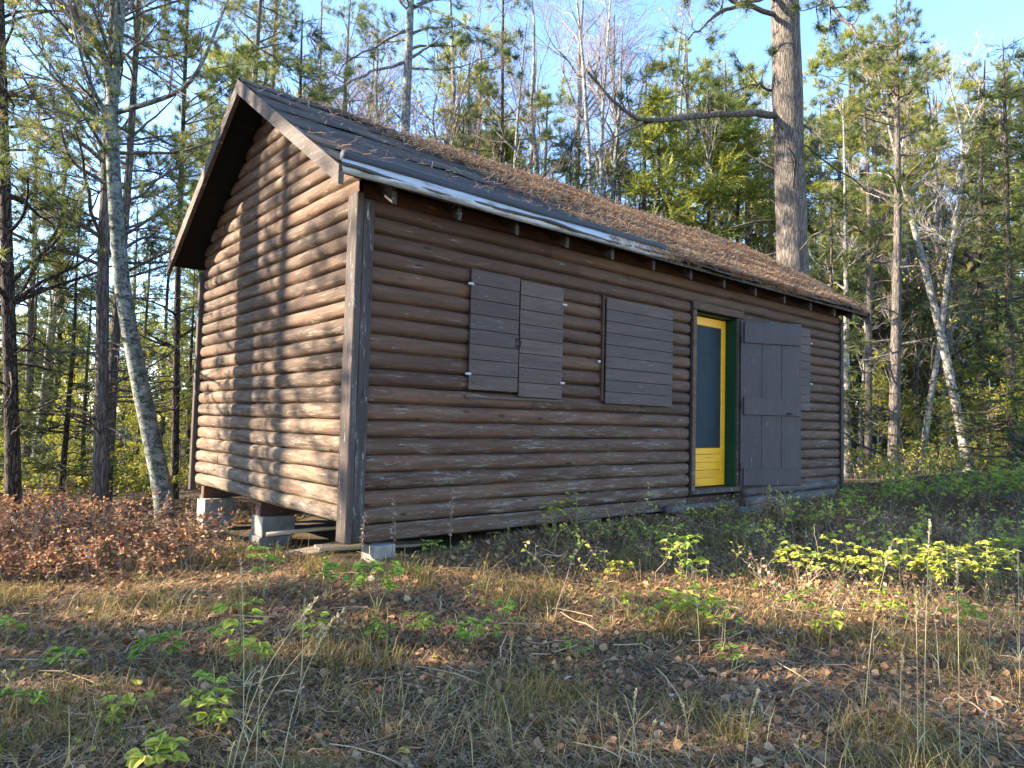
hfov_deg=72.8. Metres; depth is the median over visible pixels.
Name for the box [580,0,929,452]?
pine tree
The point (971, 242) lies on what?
tree
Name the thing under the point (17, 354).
young tree
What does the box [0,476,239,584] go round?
undergrowth
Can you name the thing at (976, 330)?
spruce tree
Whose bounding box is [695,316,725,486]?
screen door
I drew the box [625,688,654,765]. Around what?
grass stalk
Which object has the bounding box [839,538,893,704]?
grass stalk
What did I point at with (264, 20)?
pine tree
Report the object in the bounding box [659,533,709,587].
sapling
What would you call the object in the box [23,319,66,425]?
young tree
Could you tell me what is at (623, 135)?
spruce tree
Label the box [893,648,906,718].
grass stalk
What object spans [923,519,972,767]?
grass stalk
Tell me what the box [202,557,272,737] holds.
grass stalk
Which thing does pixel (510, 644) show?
grass stalk
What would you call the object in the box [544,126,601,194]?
spruce tree
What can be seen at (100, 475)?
pine tree
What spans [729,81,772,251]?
birch tree
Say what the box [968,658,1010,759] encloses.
grass stalk
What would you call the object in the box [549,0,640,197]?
birch tree
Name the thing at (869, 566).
sapling
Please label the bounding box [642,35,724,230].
pine tree
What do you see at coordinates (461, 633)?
sapling
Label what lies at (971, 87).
pine tree
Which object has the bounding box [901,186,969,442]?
spruce tree
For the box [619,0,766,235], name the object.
bare tree
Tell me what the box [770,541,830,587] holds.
sapling
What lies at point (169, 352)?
spruce tree
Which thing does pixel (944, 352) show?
birch tree
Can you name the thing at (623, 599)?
sapling
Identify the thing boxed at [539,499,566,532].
sapling
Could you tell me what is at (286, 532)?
bare stick
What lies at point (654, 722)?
grass stalk
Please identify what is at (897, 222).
pine tree
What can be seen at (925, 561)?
grass stalk
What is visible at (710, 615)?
sapling
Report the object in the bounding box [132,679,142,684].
fallen leaf
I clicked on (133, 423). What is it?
young tree
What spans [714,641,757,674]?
sapling
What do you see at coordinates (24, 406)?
young tree
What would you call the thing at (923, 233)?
spruce tree
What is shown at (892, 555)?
undergrowth
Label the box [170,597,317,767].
grass stalk
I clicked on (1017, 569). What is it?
grass stalk
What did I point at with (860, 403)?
birch tree
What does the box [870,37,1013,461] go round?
bare tree
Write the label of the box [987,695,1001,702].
fallen leaf
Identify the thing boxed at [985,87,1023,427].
spruce tree
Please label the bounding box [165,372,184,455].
spruce tree
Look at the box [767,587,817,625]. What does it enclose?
sapling
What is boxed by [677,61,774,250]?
pine tree
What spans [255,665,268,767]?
grass stalk
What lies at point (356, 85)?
bare tree
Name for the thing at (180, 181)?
pine tree
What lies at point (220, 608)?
sapling
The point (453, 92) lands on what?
bare tree
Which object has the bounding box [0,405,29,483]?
young tree
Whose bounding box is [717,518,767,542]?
sapling
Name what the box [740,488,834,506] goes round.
foundation beam
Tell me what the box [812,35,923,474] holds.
pine tree
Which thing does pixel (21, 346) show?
young tree
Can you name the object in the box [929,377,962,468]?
young tree
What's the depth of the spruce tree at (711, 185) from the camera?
24.09 m
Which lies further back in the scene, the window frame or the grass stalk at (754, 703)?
the window frame
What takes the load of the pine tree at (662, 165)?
on the forest ground at (314, 538)
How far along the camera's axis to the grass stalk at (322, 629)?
2.49 m
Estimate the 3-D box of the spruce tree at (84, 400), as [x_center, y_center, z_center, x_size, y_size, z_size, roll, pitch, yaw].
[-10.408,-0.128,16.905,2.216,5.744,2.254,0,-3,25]
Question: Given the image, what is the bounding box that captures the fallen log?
[663,499,739,514]
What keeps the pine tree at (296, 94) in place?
on the forest ground at (314, 538)
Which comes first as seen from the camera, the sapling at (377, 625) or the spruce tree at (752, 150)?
the sapling at (377, 625)
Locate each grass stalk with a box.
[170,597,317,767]
[178,589,194,636]
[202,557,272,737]
[231,608,344,767]
[250,623,331,767]
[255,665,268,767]
[274,598,313,693]
[505,637,514,675]
[613,712,631,766]
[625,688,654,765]
[640,719,656,764]
[675,560,699,654]
[675,697,694,759]
[732,688,759,765]
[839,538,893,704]
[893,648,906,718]
[896,589,953,763]
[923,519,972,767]
[923,559,959,687]
[954,558,991,762]
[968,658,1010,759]
[983,588,994,645]
[1000,549,1023,697]
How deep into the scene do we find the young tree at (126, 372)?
32.01 m
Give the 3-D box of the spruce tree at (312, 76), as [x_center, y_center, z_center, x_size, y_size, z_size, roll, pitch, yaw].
[-5.288,-3.385,17.250,4.518,12.284,4.287,0,-3,21]
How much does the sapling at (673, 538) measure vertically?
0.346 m
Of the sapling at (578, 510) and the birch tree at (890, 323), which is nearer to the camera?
the sapling at (578, 510)
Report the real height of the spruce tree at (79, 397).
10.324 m
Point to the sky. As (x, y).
(959, 20)
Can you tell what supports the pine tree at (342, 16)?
on the forest ground at (314, 538)
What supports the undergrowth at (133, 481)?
on the forest ground at (314, 538)
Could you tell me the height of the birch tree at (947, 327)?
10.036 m
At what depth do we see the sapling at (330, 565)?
4.58 m
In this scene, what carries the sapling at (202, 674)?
on the forest ground at (314, 538)
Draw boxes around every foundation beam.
[738,479,837,496]
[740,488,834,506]
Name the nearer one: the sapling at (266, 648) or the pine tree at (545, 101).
the sapling at (266, 648)
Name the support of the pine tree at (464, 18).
on the forest ground at (314, 538)
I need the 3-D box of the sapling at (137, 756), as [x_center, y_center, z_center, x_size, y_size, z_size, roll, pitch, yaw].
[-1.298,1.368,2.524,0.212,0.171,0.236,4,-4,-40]
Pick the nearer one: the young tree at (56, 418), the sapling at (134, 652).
the sapling at (134, 652)
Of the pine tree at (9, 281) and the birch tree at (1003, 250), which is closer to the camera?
the pine tree at (9, 281)
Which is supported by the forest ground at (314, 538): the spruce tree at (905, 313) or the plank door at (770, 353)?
the spruce tree at (905, 313)
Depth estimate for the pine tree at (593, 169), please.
57.94 m
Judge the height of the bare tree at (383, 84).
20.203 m
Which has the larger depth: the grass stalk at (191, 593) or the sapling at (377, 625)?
the sapling at (377, 625)
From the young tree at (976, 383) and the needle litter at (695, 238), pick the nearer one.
the needle litter at (695, 238)
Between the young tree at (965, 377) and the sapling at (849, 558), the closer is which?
the sapling at (849, 558)
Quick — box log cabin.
[166,77,871,562]
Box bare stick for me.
[266,526,335,536]
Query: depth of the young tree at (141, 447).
12.95 m
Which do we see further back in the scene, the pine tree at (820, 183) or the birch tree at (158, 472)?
the pine tree at (820, 183)
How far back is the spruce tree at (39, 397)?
22.17 m
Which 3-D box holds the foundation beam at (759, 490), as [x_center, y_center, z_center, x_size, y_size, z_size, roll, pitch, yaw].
[3.989,1.475,9.909,2.604,0.154,0.172,4,-4,-40]
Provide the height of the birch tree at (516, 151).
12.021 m
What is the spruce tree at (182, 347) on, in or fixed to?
on the forest ground at (314, 538)
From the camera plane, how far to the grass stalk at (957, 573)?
2.85 m
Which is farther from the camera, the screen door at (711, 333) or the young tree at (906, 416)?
the young tree at (906, 416)
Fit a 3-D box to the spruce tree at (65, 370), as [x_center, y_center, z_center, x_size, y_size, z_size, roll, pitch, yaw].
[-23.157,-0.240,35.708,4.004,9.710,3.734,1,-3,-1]
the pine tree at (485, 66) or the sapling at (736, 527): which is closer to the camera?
the sapling at (736, 527)
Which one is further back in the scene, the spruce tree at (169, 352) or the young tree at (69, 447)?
the spruce tree at (169, 352)
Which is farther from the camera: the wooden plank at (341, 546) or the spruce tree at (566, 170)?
the spruce tree at (566, 170)
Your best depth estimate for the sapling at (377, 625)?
4.00 m
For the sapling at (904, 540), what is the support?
on the forest ground at (314, 538)
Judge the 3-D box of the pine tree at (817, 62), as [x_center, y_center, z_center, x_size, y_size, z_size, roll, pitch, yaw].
[12.203,-4.931,25.091,5.005,16.580,5.085,3,-4,-31]
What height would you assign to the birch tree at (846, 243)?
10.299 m
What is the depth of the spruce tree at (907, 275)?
22.58 m
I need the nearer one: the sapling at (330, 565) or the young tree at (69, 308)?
the sapling at (330, 565)
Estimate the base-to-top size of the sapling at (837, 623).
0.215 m
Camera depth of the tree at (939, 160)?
28.06 m
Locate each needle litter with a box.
[257,84,874,314]
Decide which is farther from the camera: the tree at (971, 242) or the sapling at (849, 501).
the tree at (971, 242)
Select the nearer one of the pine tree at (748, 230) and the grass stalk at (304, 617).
the grass stalk at (304, 617)
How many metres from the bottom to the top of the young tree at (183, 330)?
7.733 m
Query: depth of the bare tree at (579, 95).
27.92 m
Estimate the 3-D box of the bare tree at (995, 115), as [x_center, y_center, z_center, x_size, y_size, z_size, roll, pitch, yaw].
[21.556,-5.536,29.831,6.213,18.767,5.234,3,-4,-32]
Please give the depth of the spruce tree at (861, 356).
23.92 m
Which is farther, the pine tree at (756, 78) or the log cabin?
the pine tree at (756, 78)
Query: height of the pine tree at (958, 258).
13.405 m
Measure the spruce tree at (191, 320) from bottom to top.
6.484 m
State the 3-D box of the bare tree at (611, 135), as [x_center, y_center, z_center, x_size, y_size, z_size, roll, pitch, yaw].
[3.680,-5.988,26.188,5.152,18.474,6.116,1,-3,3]
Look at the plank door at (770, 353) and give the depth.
9.14 m
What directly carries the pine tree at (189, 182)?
on the forest ground at (314, 538)
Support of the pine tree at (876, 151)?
on the forest ground at (314, 538)
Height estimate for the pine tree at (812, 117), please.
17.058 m
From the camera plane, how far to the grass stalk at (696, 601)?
3.93 m
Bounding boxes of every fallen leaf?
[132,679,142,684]
[398,747,409,752]
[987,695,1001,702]
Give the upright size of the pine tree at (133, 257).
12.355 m
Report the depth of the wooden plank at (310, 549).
6.21 m
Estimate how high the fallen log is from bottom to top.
0.108 m
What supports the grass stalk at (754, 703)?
on the forest ground at (314, 538)
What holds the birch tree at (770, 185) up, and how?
on the forest ground at (314, 538)
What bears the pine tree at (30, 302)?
on the forest ground at (314, 538)
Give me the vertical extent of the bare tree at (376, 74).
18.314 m
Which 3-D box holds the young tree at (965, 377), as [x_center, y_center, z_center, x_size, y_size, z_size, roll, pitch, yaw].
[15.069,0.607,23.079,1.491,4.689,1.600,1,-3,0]
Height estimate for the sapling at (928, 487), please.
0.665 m
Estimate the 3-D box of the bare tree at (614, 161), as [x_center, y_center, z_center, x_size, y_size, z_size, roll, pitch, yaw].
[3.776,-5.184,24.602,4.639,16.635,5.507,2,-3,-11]
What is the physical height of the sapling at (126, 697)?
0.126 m
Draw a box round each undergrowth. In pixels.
[0,450,238,508]
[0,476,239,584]
[1,498,1023,767]
[432,481,916,573]
[521,482,1023,655]
[744,492,1023,628]
[759,496,1023,601]
[844,439,1023,506]
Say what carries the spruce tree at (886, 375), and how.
on the forest ground at (314, 538)
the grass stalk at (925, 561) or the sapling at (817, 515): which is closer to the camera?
the grass stalk at (925, 561)
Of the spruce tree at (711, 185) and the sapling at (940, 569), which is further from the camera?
the spruce tree at (711, 185)
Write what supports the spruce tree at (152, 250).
on the forest ground at (314, 538)
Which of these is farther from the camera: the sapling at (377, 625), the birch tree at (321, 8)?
the birch tree at (321, 8)
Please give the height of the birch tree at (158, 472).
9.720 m
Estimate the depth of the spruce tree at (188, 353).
25.62 m
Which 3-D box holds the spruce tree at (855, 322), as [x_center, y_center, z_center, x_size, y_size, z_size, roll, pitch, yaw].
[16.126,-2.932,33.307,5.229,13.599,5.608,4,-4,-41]
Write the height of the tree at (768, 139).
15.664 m
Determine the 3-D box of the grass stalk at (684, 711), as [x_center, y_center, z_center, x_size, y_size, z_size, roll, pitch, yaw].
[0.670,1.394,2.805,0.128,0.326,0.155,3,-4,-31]
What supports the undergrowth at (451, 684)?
on the forest ground at (314, 538)
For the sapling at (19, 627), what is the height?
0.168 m
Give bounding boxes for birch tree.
[0,0,257,526]
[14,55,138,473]
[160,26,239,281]
[269,0,352,107]
[464,0,576,179]
[545,0,615,194]
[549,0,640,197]
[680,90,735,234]
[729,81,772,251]
[737,79,817,256]
[808,94,869,477]
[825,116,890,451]
[838,29,981,470]
[850,241,889,471]
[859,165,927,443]
[872,250,918,469]
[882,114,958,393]
[903,31,993,470]
[922,179,991,464]
[974,132,1023,443]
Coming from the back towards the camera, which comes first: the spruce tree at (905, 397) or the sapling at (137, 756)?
the spruce tree at (905, 397)
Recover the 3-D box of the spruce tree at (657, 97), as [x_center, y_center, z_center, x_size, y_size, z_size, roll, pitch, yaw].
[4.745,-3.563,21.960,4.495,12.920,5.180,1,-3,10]
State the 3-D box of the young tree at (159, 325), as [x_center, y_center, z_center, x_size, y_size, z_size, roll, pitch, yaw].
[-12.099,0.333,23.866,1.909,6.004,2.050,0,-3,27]
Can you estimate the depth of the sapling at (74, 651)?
3.34 m
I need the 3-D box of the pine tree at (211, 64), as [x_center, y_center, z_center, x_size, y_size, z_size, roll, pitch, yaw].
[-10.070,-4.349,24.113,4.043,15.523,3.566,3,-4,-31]
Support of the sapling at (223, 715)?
on the forest ground at (314, 538)
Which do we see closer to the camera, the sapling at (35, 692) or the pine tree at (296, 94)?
the sapling at (35, 692)
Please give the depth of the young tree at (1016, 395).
14.95 m
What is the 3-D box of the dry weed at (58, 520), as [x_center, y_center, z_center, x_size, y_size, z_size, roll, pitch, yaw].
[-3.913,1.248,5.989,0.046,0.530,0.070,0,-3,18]
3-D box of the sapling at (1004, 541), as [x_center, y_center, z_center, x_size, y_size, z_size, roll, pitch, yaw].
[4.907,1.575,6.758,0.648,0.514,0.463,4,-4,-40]
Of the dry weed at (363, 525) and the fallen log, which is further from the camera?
the fallen log
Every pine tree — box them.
[0,0,156,519]
[0,0,229,512]
[0,62,86,476]
[4,0,96,244]
[9,0,223,505]
[15,148,112,463]
[88,0,262,499]
[109,188,170,465]
[156,37,270,367]
[165,105,219,426]
[167,0,303,379]
[186,0,347,200]
[195,30,280,288]
[266,84,322,105]
[294,0,399,124]
[302,0,528,134]
[417,10,530,153]
[419,60,498,152]
[451,0,553,167]
[517,75,583,183]
[571,143,610,195]
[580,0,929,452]
[626,94,699,222]
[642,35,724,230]
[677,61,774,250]
[711,72,775,255]
[802,15,941,466]
[804,87,889,367]
[804,100,887,383]
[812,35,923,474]
[823,23,925,463]
[834,42,986,464]
[837,0,952,477]
[888,88,1002,454]
[936,47,1023,469]
[947,58,1023,389]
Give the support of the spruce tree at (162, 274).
on the forest ground at (314, 538)
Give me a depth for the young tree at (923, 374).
26.09 m
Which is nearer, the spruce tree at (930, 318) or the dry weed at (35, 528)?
the dry weed at (35, 528)
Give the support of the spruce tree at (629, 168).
on the forest ground at (314, 538)
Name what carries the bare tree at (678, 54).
on the forest ground at (314, 538)
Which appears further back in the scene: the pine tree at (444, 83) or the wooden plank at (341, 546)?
the pine tree at (444, 83)
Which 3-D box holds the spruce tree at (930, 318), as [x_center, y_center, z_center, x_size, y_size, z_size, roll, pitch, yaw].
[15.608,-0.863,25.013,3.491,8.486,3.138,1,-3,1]
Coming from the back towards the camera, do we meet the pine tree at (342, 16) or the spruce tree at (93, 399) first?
the spruce tree at (93, 399)
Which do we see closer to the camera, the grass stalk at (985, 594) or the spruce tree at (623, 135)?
the grass stalk at (985, 594)
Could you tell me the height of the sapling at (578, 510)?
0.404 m
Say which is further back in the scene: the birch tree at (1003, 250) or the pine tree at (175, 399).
the birch tree at (1003, 250)
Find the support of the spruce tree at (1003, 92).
on the forest ground at (314, 538)
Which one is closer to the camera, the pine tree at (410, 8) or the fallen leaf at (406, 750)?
the fallen leaf at (406, 750)
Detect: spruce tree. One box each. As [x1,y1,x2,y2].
[0,175,57,498]
[0,205,131,504]
[0,235,73,462]
[0,281,49,487]
[17,195,92,461]
[36,299,87,451]
[37,264,127,488]
[60,311,94,457]
[82,283,140,470]
[86,294,135,448]
[114,224,173,476]
[116,198,195,455]
[123,324,160,453]
[143,270,200,480]
[154,315,187,448]
[160,312,190,441]
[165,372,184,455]
[168,305,196,444]
[185,8,342,450]
[439,93,489,157]
[466,115,529,169]
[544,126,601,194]
[584,136,634,206]
[603,52,695,225]
[619,75,703,223]
[667,86,755,242]
[695,94,775,258]
[729,159,764,247]
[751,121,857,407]
[806,187,900,448]
[824,200,890,447]
[849,272,905,465]
[855,270,906,455]
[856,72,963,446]
[878,277,958,469]
[885,336,912,455]
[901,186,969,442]
[901,247,992,465]
[912,35,1023,477]
[919,101,1023,461]
[934,105,1023,494]
[951,223,1001,455]
[958,249,1023,470]
[962,167,1023,445]
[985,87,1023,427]
[990,223,1023,458]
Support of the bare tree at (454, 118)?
on the forest ground at (314, 538)
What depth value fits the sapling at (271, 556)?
4.57 m
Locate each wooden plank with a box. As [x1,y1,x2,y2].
[287,542,338,554]
[314,539,438,550]
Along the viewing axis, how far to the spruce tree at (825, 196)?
16.52 m
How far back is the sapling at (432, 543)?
5.67 m
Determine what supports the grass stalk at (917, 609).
on the forest ground at (314, 538)
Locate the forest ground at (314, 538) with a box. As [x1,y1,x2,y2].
[0,420,1023,767]
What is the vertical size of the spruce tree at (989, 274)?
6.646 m
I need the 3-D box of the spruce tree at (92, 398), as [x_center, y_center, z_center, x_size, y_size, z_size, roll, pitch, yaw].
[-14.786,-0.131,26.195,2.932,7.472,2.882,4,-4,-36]
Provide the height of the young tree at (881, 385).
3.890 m
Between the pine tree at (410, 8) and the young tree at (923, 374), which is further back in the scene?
the young tree at (923, 374)
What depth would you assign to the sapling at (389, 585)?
4.33 m
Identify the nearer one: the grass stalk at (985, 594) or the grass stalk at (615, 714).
the grass stalk at (615, 714)
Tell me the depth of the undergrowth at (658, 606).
5.24 m
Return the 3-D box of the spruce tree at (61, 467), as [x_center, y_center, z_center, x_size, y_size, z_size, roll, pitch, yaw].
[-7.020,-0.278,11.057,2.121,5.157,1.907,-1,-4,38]
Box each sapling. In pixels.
[0,615,28,644]
[0,685,49,714]
[42,646,92,669]
[87,692,155,723]
[124,728,189,767]
[126,631,191,669]
[179,695,236,726]
[180,669,235,708]
[205,598,264,664]
[224,637,274,676]
[246,545,283,599]
[293,607,328,647]
[309,557,346,599]
[342,560,422,614]
[363,616,398,639]
[404,612,440,642]
[420,539,446,559]
[445,614,501,649]
[479,599,518,640]
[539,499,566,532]
[553,492,594,528]
[560,636,593,661]
[603,560,635,579]
[610,587,639,611]
[619,522,653,545]
[647,523,689,559]
[657,579,723,639]
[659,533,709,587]
[703,598,745,652]
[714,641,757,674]
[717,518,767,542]
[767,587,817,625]
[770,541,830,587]
[790,504,834,530]
[796,536,873,580]
[806,606,845,636]
[829,489,870,517]
[844,545,897,589]
[851,475,919,515]
[855,585,908,618]
[866,535,953,587]
[894,468,967,511]
[906,541,971,596]
[938,596,989,640]
[942,538,1018,600]
[951,462,1016,509]
[984,517,1023,570]
[988,458,1023,504]
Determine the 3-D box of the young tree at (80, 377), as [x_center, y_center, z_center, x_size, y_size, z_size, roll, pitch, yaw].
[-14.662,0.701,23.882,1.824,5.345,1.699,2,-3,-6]
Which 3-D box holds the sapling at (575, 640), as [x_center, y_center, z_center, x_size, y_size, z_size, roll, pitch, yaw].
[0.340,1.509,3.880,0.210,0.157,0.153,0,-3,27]
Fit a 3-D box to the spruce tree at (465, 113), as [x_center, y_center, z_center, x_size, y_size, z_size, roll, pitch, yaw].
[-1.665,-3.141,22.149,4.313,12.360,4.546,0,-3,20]
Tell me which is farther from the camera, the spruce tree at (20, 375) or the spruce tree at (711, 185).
the spruce tree at (711, 185)
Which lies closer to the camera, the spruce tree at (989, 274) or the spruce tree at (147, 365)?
the spruce tree at (989, 274)
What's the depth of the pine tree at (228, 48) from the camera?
29.91 m
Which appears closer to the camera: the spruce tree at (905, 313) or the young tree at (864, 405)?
the spruce tree at (905, 313)
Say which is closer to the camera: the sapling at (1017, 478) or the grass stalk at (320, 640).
the grass stalk at (320, 640)
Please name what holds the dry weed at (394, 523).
on the forest ground at (314, 538)
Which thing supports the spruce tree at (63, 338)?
on the forest ground at (314, 538)
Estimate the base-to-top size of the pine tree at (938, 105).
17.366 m
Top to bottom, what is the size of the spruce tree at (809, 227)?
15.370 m
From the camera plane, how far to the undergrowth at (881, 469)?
12.42 m
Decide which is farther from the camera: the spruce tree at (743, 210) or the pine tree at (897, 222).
the spruce tree at (743, 210)
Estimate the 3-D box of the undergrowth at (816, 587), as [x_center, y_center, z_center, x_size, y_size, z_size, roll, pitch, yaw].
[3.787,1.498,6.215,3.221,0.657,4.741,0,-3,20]
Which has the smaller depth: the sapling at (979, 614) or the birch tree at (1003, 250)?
the sapling at (979, 614)
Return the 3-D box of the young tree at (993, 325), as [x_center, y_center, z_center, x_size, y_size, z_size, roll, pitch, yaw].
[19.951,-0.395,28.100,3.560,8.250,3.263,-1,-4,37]
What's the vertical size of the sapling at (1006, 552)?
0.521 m
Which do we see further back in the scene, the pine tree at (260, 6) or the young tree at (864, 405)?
the young tree at (864, 405)
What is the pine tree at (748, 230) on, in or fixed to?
on the forest ground at (314, 538)
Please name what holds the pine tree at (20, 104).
on the forest ground at (314, 538)
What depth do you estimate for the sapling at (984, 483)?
10.45 m
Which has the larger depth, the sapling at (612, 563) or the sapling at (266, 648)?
the sapling at (612, 563)
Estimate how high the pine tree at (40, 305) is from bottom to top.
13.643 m
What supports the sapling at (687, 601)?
on the forest ground at (314, 538)
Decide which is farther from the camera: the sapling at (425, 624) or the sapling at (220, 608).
the sapling at (425, 624)
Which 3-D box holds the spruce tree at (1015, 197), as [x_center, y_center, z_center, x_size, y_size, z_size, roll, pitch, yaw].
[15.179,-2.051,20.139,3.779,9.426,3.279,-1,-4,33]
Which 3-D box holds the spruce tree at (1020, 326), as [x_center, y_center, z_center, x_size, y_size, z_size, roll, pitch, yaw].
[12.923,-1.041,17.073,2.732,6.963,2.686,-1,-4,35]
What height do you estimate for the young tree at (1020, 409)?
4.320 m
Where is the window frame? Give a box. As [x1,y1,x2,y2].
[598,295,604,401]
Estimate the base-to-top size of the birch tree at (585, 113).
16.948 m
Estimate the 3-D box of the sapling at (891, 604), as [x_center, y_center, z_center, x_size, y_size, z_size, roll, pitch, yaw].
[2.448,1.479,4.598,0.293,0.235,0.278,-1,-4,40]
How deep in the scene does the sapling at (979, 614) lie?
4.35 m
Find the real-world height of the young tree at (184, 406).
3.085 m
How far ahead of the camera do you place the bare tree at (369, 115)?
19.58 m
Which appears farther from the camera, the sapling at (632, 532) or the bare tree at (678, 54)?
the bare tree at (678, 54)
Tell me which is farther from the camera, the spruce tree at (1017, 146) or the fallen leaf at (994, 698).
the spruce tree at (1017, 146)
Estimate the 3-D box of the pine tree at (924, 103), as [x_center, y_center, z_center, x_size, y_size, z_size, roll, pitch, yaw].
[15.751,-5.351,27.557,5.356,17.741,5.441,4,-4,-42]
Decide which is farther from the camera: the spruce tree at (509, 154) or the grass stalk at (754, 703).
the spruce tree at (509, 154)
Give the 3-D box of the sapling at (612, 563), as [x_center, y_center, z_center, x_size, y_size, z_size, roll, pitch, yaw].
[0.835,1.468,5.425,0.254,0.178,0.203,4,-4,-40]
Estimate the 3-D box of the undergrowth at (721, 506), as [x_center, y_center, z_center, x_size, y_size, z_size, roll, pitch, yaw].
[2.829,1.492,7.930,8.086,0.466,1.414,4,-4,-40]
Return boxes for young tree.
[0,311,39,411]
[0,312,36,420]
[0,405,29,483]
[2,371,35,467]
[21,291,85,457]
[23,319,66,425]
[38,385,85,489]
[56,419,82,496]
[58,328,94,465]
[63,313,92,455]
[85,281,163,464]
[113,368,139,493]
[122,307,189,456]
[131,413,160,500]
[159,366,193,481]
[161,284,196,455]
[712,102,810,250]
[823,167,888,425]
[854,325,888,448]
[855,348,902,465]
[879,372,931,475]
[902,310,958,465]
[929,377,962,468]
[940,334,996,460]
[959,274,1023,425]
[965,368,1005,466]
[990,356,1023,443]
[999,362,1023,430]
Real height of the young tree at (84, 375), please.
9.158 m
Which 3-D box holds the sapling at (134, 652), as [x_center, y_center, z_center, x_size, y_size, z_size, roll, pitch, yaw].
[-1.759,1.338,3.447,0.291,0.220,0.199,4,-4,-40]
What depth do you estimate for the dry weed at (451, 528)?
5.75 m
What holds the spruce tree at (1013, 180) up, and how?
on the forest ground at (314, 538)
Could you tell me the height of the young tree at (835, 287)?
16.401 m
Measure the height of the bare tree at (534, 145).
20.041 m
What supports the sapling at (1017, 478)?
on the forest ground at (314, 538)
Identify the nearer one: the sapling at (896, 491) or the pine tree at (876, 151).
the sapling at (896, 491)
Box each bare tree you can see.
[288,14,401,128]
[293,63,417,125]
[302,30,436,135]
[306,7,434,132]
[382,0,514,152]
[400,34,540,160]
[460,0,641,208]
[485,0,609,174]
[506,0,667,203]
[550,0,672,218]
[563,0,701,214]
[593,0,750,221]
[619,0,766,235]
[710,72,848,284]
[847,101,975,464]
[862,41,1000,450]
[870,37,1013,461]
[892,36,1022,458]
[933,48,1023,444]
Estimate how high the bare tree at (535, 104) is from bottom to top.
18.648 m
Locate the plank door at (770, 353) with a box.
[739,320,801,485]
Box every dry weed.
[27,513,39,572]
[55,498,64,537]
[359,511,367,562]
[390,498,396,558]
[447,488,455,555]
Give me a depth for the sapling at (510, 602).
4.12 m
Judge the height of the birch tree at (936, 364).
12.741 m
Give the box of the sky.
[0,0,1023,420]
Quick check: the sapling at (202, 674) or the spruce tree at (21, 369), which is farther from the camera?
the spruce tree at (21, 369)

